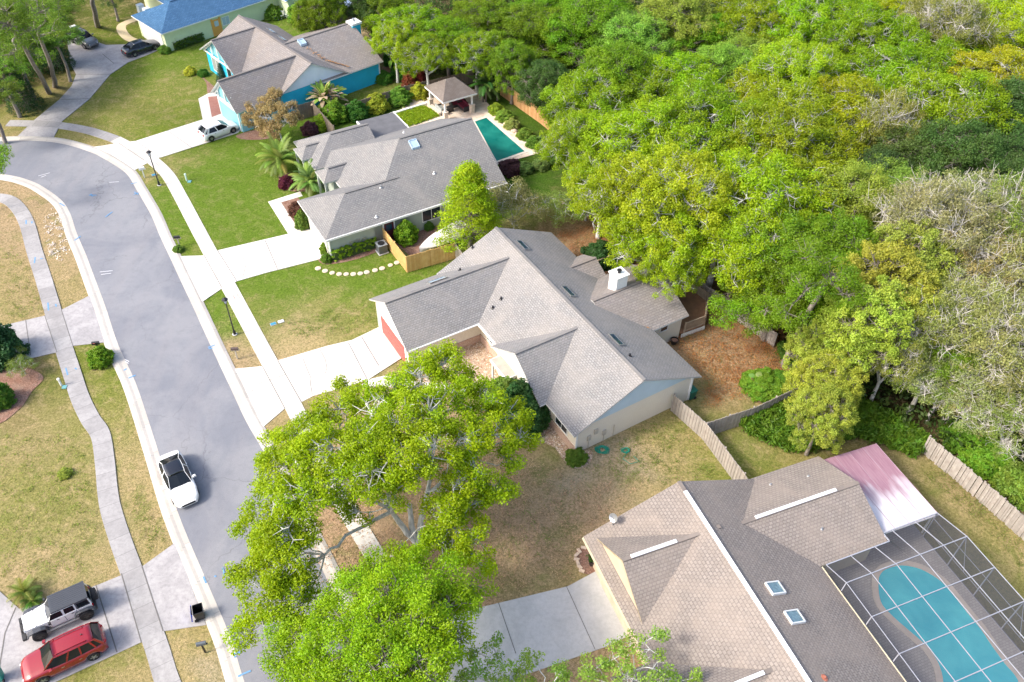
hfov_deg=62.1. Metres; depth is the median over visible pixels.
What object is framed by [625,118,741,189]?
woodland tree
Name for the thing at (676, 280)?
woodland tree
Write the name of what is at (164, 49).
garden shrub
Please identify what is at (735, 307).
leafy bough tree
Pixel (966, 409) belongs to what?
woodland tree
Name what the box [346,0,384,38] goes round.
woodland tree
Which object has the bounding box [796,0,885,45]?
woodland tree
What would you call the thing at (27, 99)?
conifer
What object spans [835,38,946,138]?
woodland tree
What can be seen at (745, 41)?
woodland tree
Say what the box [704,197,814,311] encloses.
woodland tree
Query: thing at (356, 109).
garden shrub
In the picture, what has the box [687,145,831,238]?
woodland tree
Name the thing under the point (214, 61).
window
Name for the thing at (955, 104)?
woodland tree
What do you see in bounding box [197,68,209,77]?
garden shrub
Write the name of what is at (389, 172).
sage house
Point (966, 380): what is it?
woodland tree
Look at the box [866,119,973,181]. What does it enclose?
woodland tree
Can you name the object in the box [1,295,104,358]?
driveway
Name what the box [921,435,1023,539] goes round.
timber fence
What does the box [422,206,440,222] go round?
window
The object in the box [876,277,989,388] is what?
woodland tree
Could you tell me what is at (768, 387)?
garden shrub
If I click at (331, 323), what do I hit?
weed tufts
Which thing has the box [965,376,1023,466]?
woodland tree
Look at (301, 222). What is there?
clipped shrub
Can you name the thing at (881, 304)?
woodland tree
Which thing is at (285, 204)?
mulch bed
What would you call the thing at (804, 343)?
woodland tree
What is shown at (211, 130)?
parked car
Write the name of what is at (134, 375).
utility paint
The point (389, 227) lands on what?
side door
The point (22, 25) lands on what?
tall oak
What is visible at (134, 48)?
parked car
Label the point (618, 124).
woodland tree
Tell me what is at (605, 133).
woodland tree
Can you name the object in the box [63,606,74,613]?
side window
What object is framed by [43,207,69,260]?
pale litter
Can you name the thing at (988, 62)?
woodland tree
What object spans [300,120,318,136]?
burgundy shrub
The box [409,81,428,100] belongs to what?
garden shrub
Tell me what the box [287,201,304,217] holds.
burgundy shrub
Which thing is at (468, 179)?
bald cypress
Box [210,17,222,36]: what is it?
side door
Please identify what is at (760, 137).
woodland tree
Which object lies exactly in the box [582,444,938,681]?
tan house
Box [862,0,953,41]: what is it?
woodland tree
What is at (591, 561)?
shrub
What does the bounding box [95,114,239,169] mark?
driveway
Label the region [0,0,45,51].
woodland tree
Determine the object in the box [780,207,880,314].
woodland tree
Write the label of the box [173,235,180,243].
mailbox
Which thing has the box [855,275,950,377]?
woodland tree
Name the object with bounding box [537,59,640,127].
woodland tree
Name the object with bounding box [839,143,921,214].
woodland tree
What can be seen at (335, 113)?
garden shrub
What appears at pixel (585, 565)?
mulch bed
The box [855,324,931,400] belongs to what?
woodland tree
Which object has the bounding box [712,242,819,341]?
woodland tree
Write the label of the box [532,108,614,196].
woodland tree
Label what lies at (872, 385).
undergrowth
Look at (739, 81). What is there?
woodland tree
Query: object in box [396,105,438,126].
lawn
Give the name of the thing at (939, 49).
woodland tree
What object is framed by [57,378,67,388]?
utility post
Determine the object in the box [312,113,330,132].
clipped shrub
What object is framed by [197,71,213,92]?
mulch bed
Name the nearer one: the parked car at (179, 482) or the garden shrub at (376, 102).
the parked car at (179, 482)
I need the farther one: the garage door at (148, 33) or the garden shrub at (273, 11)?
the garden shrub at (273, 11)
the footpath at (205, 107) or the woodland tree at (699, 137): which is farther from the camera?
the footpath at (205, 107)
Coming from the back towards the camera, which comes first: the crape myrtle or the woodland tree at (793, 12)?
the woodland tree at (793, 12)
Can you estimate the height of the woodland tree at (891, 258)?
12.053 m
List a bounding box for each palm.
[6,574,41,610]
[19,590,42,611]
[255,131,302,176]
[288,158,324,196]
[466,63,502,101]
[480,67,516,100]
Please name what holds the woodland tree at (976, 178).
on the ground at (232, 188)
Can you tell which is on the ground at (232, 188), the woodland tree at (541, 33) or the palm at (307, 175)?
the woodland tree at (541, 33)
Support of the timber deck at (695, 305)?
on the ground at (232, 188)
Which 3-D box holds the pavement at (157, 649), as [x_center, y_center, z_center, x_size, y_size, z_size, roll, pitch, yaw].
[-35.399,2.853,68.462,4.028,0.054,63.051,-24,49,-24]
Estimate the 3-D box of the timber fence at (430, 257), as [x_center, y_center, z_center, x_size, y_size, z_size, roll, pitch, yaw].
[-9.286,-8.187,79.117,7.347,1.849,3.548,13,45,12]
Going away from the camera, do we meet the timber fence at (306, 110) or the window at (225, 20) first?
the timber fence at (306, 110)
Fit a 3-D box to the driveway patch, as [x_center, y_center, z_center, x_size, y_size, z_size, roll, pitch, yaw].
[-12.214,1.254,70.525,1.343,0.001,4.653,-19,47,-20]
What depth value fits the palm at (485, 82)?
99.43 m
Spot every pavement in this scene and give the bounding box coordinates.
[0,193,180,681]
[5,120,119,141]
[111,137,454,681]
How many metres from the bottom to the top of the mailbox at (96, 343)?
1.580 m
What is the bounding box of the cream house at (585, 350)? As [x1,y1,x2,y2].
[369,227,701,448]
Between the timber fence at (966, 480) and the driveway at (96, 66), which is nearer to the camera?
the timber fence at (966, 480)
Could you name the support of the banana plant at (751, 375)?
on the mulch bed
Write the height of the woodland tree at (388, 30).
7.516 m
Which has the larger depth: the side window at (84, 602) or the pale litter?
the pale litter
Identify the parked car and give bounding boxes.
[19,622,108,681]
[68,25,98,48]
[121,38,159,56]
[156,450,198,508]
[197,119,238,141]
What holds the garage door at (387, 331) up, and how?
in the cream house at (585, 350)
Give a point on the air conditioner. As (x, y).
(381, 248)
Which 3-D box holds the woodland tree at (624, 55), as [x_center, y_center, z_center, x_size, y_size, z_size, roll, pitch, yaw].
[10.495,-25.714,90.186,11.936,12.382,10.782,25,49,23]
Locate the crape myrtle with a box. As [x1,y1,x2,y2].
[454,624,702,681]
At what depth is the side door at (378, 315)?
72.25 m
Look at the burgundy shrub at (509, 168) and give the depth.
89.94 m
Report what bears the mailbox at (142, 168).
on the ground at (232, 188)
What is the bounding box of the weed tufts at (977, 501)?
[924,470,1023,568]
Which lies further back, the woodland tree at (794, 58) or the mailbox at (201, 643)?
the woodland tree at (794, 58)
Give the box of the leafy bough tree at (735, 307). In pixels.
[706,290,771,330]
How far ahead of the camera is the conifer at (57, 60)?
105.51 m
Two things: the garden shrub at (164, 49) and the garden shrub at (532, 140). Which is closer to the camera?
the garden shrub at (532, 140)
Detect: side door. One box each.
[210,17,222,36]
[376,308,381,329]
[382,221,394,239]
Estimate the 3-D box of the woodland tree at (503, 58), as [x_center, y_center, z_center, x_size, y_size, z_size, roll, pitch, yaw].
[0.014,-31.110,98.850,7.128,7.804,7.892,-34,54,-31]
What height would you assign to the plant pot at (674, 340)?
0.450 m
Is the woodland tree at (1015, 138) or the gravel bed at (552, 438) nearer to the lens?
the gravel bed at (552, 438)
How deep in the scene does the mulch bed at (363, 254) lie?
79.94 m
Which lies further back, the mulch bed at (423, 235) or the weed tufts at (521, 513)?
the mulch bed at (423, 235)
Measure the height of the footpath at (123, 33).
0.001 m
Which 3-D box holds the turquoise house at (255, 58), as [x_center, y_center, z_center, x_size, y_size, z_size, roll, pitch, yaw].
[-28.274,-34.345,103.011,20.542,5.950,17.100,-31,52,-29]
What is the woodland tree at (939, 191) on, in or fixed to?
on the ground at (232, 188)
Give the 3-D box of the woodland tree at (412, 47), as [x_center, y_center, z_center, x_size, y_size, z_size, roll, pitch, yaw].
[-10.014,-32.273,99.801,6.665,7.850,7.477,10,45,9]
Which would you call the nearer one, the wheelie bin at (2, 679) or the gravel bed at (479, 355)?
the wheelie bin at (2, 679)
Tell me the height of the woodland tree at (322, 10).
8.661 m
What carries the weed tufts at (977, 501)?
on the ground at (232, 188)
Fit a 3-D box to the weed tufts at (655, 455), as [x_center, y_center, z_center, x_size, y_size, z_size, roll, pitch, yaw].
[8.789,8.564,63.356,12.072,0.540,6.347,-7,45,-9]
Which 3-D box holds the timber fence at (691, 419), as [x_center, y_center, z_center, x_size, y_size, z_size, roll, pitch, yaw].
[14.800,7.501,63.282,0.684,1.849,9.298,-19,47,-20]
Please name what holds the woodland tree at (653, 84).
on the ground at (232, 188)
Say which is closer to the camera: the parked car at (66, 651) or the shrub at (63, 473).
the parked car at (66, 651)
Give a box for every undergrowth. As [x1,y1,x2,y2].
[0,0,73,92]
[403,0,571,119]
[525,0,1023,463]
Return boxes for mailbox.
[91,341,99,345]
[138,166,144,177]
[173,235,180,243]
[196,640,207,652]
[231,347,238,358]
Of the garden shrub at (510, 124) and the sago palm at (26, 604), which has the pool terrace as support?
the garden shrub at (510, 124)
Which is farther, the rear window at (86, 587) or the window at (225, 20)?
the window at (225, 20)
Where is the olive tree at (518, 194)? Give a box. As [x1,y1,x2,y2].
[482,176,555,228]
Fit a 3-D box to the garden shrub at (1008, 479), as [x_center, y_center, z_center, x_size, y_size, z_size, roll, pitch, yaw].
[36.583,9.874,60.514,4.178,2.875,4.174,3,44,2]
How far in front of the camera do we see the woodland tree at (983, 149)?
75.78 m
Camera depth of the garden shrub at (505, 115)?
97.91 m
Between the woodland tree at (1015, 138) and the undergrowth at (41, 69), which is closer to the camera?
the woodland tree at (1015, 138)
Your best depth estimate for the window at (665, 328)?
70.72 m
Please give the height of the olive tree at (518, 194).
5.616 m
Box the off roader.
[18,581,98,641]
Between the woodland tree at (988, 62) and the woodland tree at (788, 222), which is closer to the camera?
the woodland tree at (788, 222)
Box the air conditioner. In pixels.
[375,239,388,255]
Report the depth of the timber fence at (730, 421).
64.93 m
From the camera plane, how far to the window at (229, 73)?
102.37 m
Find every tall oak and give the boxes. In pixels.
[0,0,59,94]
[13,0,71,87]
[74,0,100,27]
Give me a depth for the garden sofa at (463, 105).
99.96 m
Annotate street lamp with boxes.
[146,150,160,185]
[222,297,236,335]
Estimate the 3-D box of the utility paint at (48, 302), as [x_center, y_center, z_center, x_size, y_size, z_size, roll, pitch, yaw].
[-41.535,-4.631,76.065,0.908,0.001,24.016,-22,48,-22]
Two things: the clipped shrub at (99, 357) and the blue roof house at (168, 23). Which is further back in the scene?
the blue roof house at (168, 23)
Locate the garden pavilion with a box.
[424,77,476,118]
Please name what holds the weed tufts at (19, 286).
on the ground at (232, 188)
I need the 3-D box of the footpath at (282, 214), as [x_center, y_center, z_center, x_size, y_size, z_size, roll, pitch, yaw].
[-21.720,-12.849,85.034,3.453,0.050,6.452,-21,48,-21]
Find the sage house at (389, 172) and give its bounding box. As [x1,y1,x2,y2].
[293,111,507,258]
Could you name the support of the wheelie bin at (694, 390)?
on the ground at (232, 188)
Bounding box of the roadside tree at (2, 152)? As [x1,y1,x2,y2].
[0,143,14,174]
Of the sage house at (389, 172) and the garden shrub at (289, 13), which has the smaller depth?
the sage house at (389, 172)
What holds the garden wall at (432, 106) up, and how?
on the pool terrace
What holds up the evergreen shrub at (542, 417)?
on the ground at (232, 188)
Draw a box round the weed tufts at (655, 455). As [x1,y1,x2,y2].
[544,416,716,484]
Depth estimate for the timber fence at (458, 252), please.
78.89 m
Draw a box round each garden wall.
[391,101,426,112]
[426,100,440,115]
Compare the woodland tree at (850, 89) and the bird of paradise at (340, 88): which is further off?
the bird of paradise at (340, 88)
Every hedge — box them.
[173,32,204,49]
[329,237,377,261]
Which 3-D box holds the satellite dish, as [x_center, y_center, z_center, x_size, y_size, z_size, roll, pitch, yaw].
[6.462,11.470,54.522,0.620,1.032,0.306,31,51,28]
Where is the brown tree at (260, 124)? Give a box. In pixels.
[240,86,303,140]
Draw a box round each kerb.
[0,136,378,663]
[0,174,243,681]
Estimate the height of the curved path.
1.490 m
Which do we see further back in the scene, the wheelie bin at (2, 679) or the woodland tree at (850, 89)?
the woodland tree at (850, 89)
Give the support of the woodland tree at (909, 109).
on the ground at (232, 188)
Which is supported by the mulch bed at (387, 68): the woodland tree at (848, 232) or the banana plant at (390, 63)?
the banana plant at (390, 63)
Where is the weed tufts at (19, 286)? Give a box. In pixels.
[2,245,43,317]
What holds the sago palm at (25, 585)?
on the ground at (232, 188)
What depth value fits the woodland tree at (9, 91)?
90.28 m
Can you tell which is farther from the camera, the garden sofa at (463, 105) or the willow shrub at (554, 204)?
the garden sofa at (463, 105)
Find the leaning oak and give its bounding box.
[749,233,870,365]
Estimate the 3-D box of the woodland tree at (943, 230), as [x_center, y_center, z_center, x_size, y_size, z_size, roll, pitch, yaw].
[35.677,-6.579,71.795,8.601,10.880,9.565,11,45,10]
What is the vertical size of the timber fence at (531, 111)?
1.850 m
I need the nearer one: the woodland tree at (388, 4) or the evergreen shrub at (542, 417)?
the evergreen shrub at (542, 417)
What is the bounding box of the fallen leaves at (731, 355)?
[668,305,789,407]
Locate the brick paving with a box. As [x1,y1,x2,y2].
[208,96,220,116]
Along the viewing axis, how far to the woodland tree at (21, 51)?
95.38 m
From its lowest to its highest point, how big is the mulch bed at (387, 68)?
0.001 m
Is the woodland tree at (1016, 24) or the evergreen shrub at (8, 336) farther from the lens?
the woodland tree at (1016, 24)
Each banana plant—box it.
[383,49,393,71]
[748,372,761,383]
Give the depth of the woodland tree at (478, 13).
104.40 m
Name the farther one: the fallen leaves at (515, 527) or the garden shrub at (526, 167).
the garden shrub at (526, 167)
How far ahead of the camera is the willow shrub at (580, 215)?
83.00 m
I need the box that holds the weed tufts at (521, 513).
[412,450,590,585]
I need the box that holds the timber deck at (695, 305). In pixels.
[598,255,708,337]
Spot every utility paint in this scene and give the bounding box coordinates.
[25,220,76,374]
[60,182,250,676]
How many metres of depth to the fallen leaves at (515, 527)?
58.46 m
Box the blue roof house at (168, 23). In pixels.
[131,0,296,50]
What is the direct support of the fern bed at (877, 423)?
on the ground at (232, 188)
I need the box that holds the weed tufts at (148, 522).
[131,487,166,554]
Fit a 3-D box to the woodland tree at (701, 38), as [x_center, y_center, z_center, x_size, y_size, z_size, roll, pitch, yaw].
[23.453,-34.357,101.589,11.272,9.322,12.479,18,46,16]
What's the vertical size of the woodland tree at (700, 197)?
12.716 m
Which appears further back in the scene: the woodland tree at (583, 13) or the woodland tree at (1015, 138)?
the woodland tree at (583, 13)
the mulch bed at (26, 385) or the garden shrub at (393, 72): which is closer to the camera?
the mulch bed at (26, 385)
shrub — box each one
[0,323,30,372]
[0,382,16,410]
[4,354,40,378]
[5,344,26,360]
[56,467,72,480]
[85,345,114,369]
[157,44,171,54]
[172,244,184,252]
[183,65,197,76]
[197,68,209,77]
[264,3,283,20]
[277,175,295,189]
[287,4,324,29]
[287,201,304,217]
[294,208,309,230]
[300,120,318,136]
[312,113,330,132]
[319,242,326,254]
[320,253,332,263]
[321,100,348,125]
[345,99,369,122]
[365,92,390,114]
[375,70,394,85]
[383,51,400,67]
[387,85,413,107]
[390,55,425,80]
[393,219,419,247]
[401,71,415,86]
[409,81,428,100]
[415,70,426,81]
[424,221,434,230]
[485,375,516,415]
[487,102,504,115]
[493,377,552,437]
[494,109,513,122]
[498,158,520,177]
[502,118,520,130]
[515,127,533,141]
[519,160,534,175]
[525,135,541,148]
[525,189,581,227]
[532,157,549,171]
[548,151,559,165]
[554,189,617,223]
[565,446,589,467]
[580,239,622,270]
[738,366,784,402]
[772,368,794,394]
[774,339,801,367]
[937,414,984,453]
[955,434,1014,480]
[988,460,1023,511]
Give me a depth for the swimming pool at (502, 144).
95.22 m
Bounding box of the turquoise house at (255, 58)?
[199,15,382,131]
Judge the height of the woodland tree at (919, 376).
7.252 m
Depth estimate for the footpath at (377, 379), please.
68.46 m
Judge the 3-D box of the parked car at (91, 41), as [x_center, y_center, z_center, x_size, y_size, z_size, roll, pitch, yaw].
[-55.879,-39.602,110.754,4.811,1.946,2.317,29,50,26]
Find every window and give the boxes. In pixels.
[49,611,61,620]
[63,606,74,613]
[76,600,88,607]
[84,584,90,599]
[211,56,218,71]
[221,15,229,25]
[226,67,231,76]
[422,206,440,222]
[555,416,567,435]
[659,326,667,332]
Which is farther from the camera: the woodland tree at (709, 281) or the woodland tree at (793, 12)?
the woodland tree at (793, 12)
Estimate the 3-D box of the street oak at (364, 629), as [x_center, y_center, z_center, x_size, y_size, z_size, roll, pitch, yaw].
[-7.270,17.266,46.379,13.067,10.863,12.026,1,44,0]
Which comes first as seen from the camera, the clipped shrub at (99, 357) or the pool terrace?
the clipped shrub at (99, 357)
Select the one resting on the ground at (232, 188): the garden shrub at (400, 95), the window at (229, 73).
the garden shrub at (400, 95)
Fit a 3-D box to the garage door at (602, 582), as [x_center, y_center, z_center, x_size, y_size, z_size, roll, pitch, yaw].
[6.710,16.674,53.355,0.070,2.150,5.000,-15,46,-16]
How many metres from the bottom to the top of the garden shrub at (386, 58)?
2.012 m
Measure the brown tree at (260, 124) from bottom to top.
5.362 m
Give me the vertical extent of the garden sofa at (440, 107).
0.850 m
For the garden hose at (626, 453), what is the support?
on the ground at (232, 188)
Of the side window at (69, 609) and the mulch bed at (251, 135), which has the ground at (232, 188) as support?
the mulch bed at (251, 135)
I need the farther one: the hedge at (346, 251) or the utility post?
the hedge at (346, 251)
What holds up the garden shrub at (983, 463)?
on the ground at (232, 188)
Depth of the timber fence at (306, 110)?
97.46 m
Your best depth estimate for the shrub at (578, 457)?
62.49 m
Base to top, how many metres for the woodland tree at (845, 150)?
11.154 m
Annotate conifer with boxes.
[2,65,47,117]
[39,22,75,74]
[215,63,225,81]
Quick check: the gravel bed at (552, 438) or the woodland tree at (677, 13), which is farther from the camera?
the woodland tree at (677, 13)
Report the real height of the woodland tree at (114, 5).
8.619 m
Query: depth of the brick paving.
100.03 m
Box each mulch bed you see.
[0,366,42,422]
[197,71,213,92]
[236,129,273,139]
[278,173,316,191]
[282,198,299,220]
[318,248,375,263]
[381,66,395,79]
[393,221,455,254]
[576,548,594,573]
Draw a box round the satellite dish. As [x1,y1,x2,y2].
[609,513,617,524]
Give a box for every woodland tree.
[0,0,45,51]
[0,0,81,66]
[0,23,57,99]
[0,52,38,117]
[0,75,23,144]
[27,20,85,81]
[97,0,125,20]
[290,0,325,32]
[295,0,347,31]
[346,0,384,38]
[353,0,415,33]
[363,19,421,82]
[364,2,442,47]
[394,31,456,94]
[404,14,488,75]
[441,29,503,93]
[448,0,521,40]
[479,38,539,103]
[487,0,559,59]
[509,0,578,46]
[513,58,575,115]
[518,4,596,65]
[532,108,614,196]
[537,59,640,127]
[543,0,634,68]
[561,105,648,165]
[561,144,625,238]
[563,38,657,111]
[565,149,683,264]
[579,93,698,161]
[581,7,681,58]
[581,60,682,110]
[599,191,713,277]
[604,140,754,269]
[616,187,742,288]
[617,50,732,107]
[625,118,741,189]
[627,0,718,56]
[631,234,708,301]
[637,75,771,162]
[664,11,743,58]
[671,184,767,287]
[676,149,766,263]
[683,123,791,203]
[685,41,756,86]
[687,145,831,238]
[699,101,846,185]
[703,0,808,45]
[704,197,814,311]
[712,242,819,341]
[715,209,849,328]
[718,30,789,80]
[719,68,795,117]
[737,34,855,90]
[743,72,869,145]
[744,0,842,46]
[759,120,870,170]
[760,147,862,221]
[763,250,871,337]
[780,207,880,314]
[781,348,868,417]
[782,318,855,374]
[783,36,881,89]
[783,380,859,455]
[794,71,903,147]
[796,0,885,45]
[805,0,931,79]
[807,158,898,238]
[810,274,918,385]
[820,238,941,336]
[834,85,926,151]
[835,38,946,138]
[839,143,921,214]
[853,217,965,284]
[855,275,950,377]
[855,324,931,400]
[858,153,931,196]
[861,171,1011,269]
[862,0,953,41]
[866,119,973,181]
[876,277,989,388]
[883,32,982,102]
[883,345,965,415]
[886,65,1023,174]
[895,0,1012,50]
[895,161,1023,266]
[906,116,1017,184]
[906,332,1022,434]
[910,256,1023,379]
[911,367,965,420]
[912,210,982,283]
[913,337,987,415]
[925,211,1023,302]
[931,375,1023,440]
[932,44,1023,96]
[939,0,1023,50]
[943,110,1023,175]
[944,219,1023,304]
[946,347,1023,430]
[948,274,1023,395]
[949,168,1023,285]
[961,1,1023,74]
[961,148,1023,222]
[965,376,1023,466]
[968,73,1023,135]
[970,333,1023,406]
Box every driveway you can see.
[0,543,205,681]
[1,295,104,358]
[18,29,158,136]
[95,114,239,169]
[181,227,323,301]
[235,327,400,426]
[366,572,626,681]
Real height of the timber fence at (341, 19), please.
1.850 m
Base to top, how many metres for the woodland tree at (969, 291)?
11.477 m
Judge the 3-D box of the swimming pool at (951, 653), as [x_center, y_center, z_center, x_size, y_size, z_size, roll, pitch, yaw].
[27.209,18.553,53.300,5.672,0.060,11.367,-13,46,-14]
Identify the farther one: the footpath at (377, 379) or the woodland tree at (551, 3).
the woodland tree at (551, 3)
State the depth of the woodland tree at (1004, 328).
59.77 m
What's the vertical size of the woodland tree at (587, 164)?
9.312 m
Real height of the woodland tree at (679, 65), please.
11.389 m
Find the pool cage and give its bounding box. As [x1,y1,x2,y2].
[826,512,1023,681]
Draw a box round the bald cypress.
[431,159,506,253]
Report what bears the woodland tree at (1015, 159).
on the ground at (232, 188)
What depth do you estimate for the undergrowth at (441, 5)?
119.13 m
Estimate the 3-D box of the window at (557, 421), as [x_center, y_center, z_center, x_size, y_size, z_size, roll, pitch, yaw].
[3.702,6.160,63.532,0.070,1.240,1.640,-22,49,-22]
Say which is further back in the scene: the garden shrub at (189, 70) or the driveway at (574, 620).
the garden shrub at (189, 70)
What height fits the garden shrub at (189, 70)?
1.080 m
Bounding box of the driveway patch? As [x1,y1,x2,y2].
[349,337,378,376]
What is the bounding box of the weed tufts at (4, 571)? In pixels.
[0,433,97,575]
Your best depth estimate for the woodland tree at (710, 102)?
77.81 m
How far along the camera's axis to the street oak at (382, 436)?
50.80 m
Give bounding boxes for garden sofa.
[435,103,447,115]
[449,98,465,107]
[457,99,468,111]
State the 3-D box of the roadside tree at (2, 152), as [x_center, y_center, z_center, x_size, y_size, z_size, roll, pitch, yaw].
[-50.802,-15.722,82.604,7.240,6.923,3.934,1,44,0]
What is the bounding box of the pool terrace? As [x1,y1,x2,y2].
[402,89,535,164]
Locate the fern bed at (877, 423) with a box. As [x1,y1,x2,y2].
[739,392,936,458]
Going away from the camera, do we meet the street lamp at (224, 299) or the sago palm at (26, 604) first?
the sago palm at (26, 604)
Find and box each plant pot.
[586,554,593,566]
[671,337,678,344]
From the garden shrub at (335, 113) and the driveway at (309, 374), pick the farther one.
the garden shrub at (335, 113)
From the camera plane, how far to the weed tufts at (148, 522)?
58.51 m
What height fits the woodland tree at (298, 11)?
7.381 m
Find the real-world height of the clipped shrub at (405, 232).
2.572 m
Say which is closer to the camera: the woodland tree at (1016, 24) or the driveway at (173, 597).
the driveway at (173, 597)
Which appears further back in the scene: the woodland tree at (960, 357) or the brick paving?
the brick paving
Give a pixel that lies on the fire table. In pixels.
(450, 108)
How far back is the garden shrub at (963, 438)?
63.71 m
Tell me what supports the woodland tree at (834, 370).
on the ground at (232, 188)
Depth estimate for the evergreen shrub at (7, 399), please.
65.64 m
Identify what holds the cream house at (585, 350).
on the ground at (232, 188)
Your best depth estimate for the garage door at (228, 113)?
96.52 m
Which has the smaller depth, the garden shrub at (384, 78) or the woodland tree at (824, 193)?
the woodland tree at (824, 193)
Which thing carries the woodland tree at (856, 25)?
on the ground at (232, 188)
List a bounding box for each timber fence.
[296,101,334,131]
[325,11,353,22]
[327,70,473,111]
[382,227,454,272]
[455,242,461,258]
[500,83,596,168]
[670,393,747,479]
[688,275,777,347]
[708,389,797,433]
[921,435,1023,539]
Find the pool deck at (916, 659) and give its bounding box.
[828,524,1023,681]
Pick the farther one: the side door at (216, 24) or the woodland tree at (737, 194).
the side door at (216, 24)
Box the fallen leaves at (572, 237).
[556,218,610,255]
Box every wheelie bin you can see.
[0,667,4,681]
[190,602,204,622]
[689,384,697,399]
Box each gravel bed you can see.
[420,341,498,382]
[537,425,592,468]
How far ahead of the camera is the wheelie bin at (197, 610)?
53.25 m
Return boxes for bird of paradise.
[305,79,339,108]
[323,83,347,101]
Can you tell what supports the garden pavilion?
on the pool terrace
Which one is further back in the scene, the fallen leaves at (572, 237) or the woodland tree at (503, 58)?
the woodland tree at (503, 58)
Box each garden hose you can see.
[594,445,609,453]
[621,447,639,463]
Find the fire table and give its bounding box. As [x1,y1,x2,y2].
[446,105,453,111]
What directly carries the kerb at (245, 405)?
on the road
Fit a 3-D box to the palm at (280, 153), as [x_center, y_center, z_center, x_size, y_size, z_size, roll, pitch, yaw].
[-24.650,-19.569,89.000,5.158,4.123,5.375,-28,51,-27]
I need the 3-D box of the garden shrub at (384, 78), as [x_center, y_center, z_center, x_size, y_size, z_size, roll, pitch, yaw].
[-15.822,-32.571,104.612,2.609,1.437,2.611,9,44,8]
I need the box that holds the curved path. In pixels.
[419,221,467,251]
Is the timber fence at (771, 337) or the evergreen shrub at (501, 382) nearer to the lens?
the evergreen shrub at (501, 382)
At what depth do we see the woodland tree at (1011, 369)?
60.56 m
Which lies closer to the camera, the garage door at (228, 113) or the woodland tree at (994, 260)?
the woodland tree at (994, 260)
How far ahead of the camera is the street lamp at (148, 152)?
86.60 m
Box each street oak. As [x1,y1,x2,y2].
[220,338,544,655]
[257,541,499,681]
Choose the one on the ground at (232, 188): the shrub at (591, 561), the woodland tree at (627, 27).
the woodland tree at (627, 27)
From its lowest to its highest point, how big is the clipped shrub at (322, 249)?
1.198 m
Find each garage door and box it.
[140,22,163,45]
[219,100,240,129]
[308,218,328,252]
[381,316,405,360]
[600,577,636,648]
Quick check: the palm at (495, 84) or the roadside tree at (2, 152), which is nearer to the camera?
the roadside tree at (2, 152)
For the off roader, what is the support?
on the driveway at (173, 597)
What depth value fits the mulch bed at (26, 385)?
67.75 m
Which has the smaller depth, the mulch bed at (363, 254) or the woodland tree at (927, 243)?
the woodland tree at (927, 243)
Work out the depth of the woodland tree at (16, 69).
93.26 m
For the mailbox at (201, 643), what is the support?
on the ground at (232, 188)
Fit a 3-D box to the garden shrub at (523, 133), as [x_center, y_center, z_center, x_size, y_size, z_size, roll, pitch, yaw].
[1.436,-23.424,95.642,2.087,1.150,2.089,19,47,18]
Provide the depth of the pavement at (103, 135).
96.27 m
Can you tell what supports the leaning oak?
on the ground at (232, 188)
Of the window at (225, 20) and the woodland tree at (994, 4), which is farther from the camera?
the window at (225, 20)
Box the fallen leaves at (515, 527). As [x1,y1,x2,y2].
[307,441,635,599]
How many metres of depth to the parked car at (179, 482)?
59.85 m
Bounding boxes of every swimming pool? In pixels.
[473,115,528,162]
[872,560,1023,681]
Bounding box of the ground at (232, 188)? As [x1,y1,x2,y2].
[0,0,1023,681]
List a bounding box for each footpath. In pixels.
[116,18,136,41]
[199,93,215,119]
[268,192,301,233]
[368,376,490,391]
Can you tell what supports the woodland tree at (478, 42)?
on the ground at (232, 188)
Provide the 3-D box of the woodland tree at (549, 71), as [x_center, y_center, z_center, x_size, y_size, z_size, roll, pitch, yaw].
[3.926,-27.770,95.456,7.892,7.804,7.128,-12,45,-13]
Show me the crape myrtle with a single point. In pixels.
(626, 667)
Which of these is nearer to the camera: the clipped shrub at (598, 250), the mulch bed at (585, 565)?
the mulch bed at (585, 565)
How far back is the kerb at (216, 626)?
63.29 m
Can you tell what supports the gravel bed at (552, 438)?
on the ground at (232, 188)
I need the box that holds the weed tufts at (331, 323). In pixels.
[276,303,375,337]
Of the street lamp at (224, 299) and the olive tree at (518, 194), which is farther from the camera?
the olive tree at (518, 194)
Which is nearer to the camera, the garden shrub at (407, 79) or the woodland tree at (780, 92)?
the woodland tree at (780, 92)
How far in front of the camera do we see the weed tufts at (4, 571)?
59.46 m
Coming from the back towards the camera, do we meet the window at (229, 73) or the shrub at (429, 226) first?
the window at (229, 73)
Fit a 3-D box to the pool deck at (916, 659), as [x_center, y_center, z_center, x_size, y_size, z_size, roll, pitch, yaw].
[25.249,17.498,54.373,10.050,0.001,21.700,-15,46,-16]
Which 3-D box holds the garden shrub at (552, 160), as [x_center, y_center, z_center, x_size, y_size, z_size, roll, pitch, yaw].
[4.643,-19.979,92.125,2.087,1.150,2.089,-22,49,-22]
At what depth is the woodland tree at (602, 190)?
72.92 m
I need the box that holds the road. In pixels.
[0,141,363,681]
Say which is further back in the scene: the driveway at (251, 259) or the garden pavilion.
the garden pavilion
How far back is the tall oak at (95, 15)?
108.24 m
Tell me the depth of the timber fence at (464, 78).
102.47 m
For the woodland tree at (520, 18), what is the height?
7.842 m
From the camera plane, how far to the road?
70.18 m
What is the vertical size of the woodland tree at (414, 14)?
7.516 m

